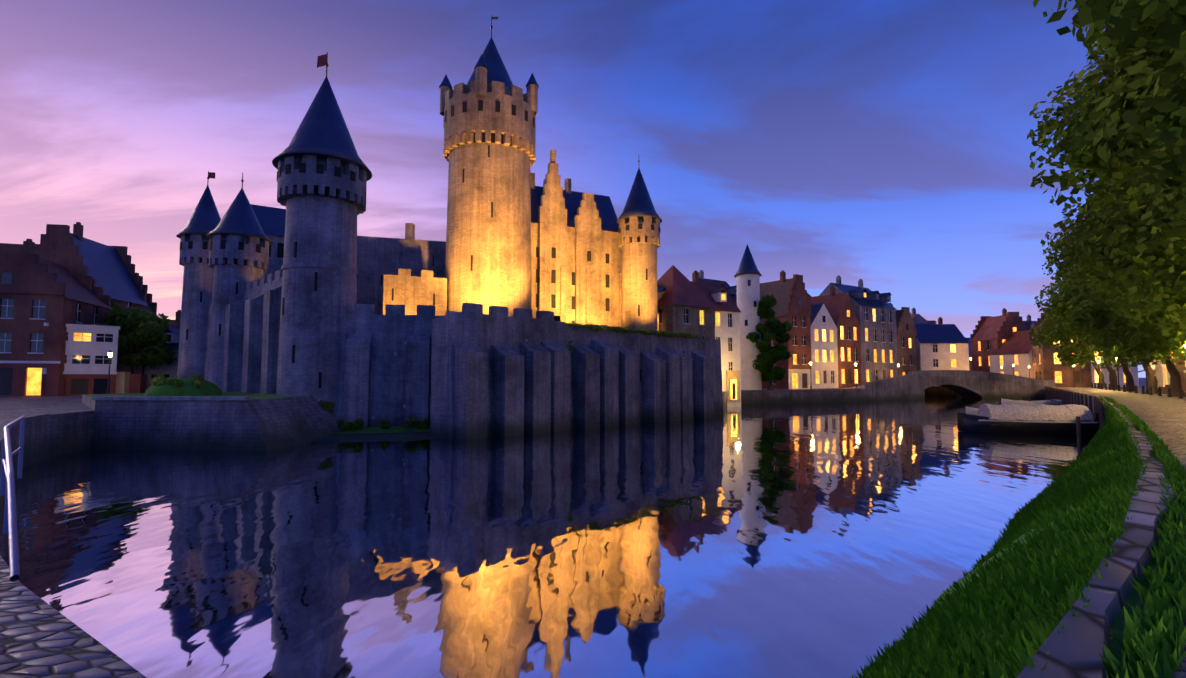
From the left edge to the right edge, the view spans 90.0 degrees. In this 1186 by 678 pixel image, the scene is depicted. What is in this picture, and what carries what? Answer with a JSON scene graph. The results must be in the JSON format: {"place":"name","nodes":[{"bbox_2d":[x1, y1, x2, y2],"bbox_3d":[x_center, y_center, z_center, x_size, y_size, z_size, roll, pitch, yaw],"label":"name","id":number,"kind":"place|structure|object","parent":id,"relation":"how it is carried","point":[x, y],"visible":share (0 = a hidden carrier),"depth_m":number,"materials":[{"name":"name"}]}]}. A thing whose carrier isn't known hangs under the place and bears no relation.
{"place":"outdoors","nodes":[
{"label":"outdoors","id":0,"kind":"place"},
{"bbox_2d":[82,378,440,450],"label":"retaining wall","id":1,"kind":"structure","parent":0,"point":[188,415],"depth_m":29.66,"materials":[{"name":"stone"}]},
{"bbox_2d":[0,395,1093,677],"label":"canal water","id":2,"kind":"structure","parent":0,"point":[804,541],"depth_m":12.75,"materials":[{"name":"blue liquid"}]},
{"bbox_2d":[957,396,1098,444],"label":"boats","id":3,"kind":"object","parent":2,"relation":"in","point":[1026,415],"visible":1,"depth_m":37.79,"materials":[{"name":"grey"}]},
{"bbox_2d":[0,0,1145,377],"label":"sky","id":4,"kind":"structure","parent":0,"point":[884,144],"materials":[{"name":"blue"}]},
{"bbox_2d":[0,386,1185,677],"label":"canal banks","id":5,"kind":"object","parent":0,"point":[1076,646],"visible":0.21,"depth_m":7.37,"materials":[{"name":"stone"}]},
{"bbox_2d":[0,413,50,442],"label":"quay coping","id":6,"kind":"object","parent":5,"relation":"on","point":[2,425],"visible":0.6,"depth_m":21.62,"materials":[{"name":"stone"}]},
{"bbox_2d":[850,396,1185,677],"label":"bank grass","id":7,"kind":"structure","parent":5,"relation":"on","point":[1004,597],"depth_m":5.62,"materials":[{"name":"green plant"}]},
{"bbox_2d":[0,378,1185,677],"bbox_3d":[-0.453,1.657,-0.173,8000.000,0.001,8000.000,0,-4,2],"label":"ground","id":8,"kind":"structure","parent":0,"point":[40,638],"depth_m":3.83,"materials":[{"name":"grey stone"}]},
{"bbox_2d":[0,416,25,581],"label":"quay handrail","id":9,"kind":"object","parent":8,"relation":"on","point":[7,481],"visible":1,"depth_m":6.33,"materials":[{"name":"silver metal"}]},
{"bbox_2d":[0,222,180,396],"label":"street houses","id":10,"kind":"structure","parent":8,"relation":"on","point":[62,288],"depth_m":54.48,"materials":[{"name":"red brick"}]},
{"bbox_2d":[110,304,137,347],"bbox_3d":[-52.403,0.913,63.446,6.664,9.806,6.999,0,-4,2],"label":"street tree","id":11,"kind":"object","parent":8,"relation":"on","point":[116,306],"visible":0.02,"depth_m":64.39,"materials":[{"name":"green plant"}]},
{"bbox_2d":[92,307,176,373],"bbox_3d":[-47.650,1.094,61.219,7.285,9.156,6.588,2,-4,-25],"label":"street tree","id":12,"kind":"object","parent":8,"relation":"on","point":[142,325],"visible":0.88,"depth_m":60.32,"materials":[{"name":"green plant"}]},
{"bbox_2d":[140,312,171,373],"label":"street tree","id":13,"kind":"object","parent":8,"relation":"on","point":[162,320],"visible":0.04,"depth_m":72.45,"materials":[{"name":"green plant"}]},
{"bbox_2d":[150,322,700,430],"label":"weeds and ivy","id":14,"kind":"object","parent":8,"relation":"on","point":[158,380],"visible":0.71,"depth_m":37.10,"materials":[{"name":"green plant"}]},
{"bbox_2d":[176,15,722,439],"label":"castle","id":15,"kind":"structure","parent":8,"relation":"on","point":[464,330],"depth_m":48.06,"materials":[{"name":"grey stone"}]},
{"bbox_2d":[657,244,761,406],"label":"turreted house","id":16,"kind":"structure","parent":8,"relation":"on","point":[695,306],"depth_m":71.89,"materials":[{"name":"white paint"}]},
{"bbox_2d":[746,294,792,390],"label":"tree","id":17,"kind":"object","parent":8,"relation":"on","point":[767,360],"visible":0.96,"depth_m":77.38,"materials":[{"name":"green plant"}]},
{"bbox_2d":[699,270,1138,400],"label":"row houses","id":18,"kind":"structure","parent":8,"relation":"on","point":[877,345],"depth_m":99.21,"materials":[{"name":"red brick"}]},
{"bbox_2d":[908,370,1055,397],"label":"stone bridge","id":19,"kind":"structure","parent":8,"relation":"on","point":[972,384],"depth_m":101.72,"materials":[{"name":"grey stone"}]},
{"bbox_2d":[1029,280,1134,387],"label":"lime tree","id":20,"kind":"object","parent":8,"relation":"on","point":[1041,338],"depth_m":93.59,"materials":[{"name":"green plant"}]},
{"bbox_2d":[1034,264,1134,391],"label":"lime tree","id":21,"kind":"object","parent":8,"relation":"on","point":[1066,331],"visible":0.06,"depth_m":72.80,"materials":[{"name":"green plant"}]},
{"bbox_2d":[1039,298,1136,389],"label":"lime tree","id":22,"kind":"object","parent":8,"relation":"on","point":[1081,352],"visible":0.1,"depth_m":82.67,"materials":[{"name":"green plant"}]},
{"bbox_2d":[1039,254,1160,393],"bbox_3d":[56.142,-5.730,61.145,14.846,22.766,14.846,0,-4,2],"label":"lime tree","id":23,"kind":"object","parent":8,"relation":"on","point":[1062,305],"visible":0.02,"depth_m":63.44,"materials":[{"name":"green plant"}]},
{"bbox_2d":[1027,2,1185,342],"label":"lime tree","id":24,"kind":"object","parent":8,"relation":"on","point":[1171,261],"visible":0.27,"depth_m":24.36,"materials":[{"name":"green plant"}]},
{"bbox_2d":[1029,0,1185,237],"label":"lime tree","id":25,"kind":"object","parent":8,"relation":"on","point":[1089,158],"visible":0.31,"depth_m":19.82,"materials":[{"name":"green plant"}]},
{"bbox_2d":[1033,0,1185,228],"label":"lime tree","id":26,"kind":"object","parent":8,"relation":"on","point":[1158,106],"visible":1,"depth_m":12.11,"materials":[{"name":"green plant"}]},
{"bbox_2d":[1040,154,1185,350],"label":"lime tree","id":27,"kind":"object","parent":8,"relation":"on","point":[1150,329],"visible":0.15,"depth_m":39.20,"materials":[{"name":"green plant"}]},
{"bbox_2d":[1042,221,1185,396],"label":"lime tree","id":28,"kind":"object","parent":8,"relation":"on","point":[1096,316],"visible":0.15,"depth_m":53.44,"materials":[{"name":"green plant"}]},
{"bbox_2d":[1045,344,1185,427],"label":"path furniture","id":29,"kind":"object","parent":8,"relation":"on","point":[1064,396],"visible":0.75,"depth_m":59.25,"materials":[{"name":"brown metal"}]},
{"bbox_2d":[1053,76,1185,323],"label":"lime tree","id":30,"kind":"object","parent":8,"relation":"on","point":[1108,214],"visible":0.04,"depth_m":31.30,"materials":[{"name":"green plant"}]},
{"bbox_2d":[1085,178,1185,364],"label":"lime tree","id":31,"kind":"object","parent":8,"relation":"on","point":[1159,346],"visible":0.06,"depth_m":46.38,"materials":[{"name":"green plant"}]},
{"bbox_2d":[1133,343,1185,390],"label":"riverbank houses","id":32,"kind":"structure","parent":8,"relation":"on","point":[1162,373],"depth_m":77.67,"materials":[{"name":"beige paint"}]}
]}

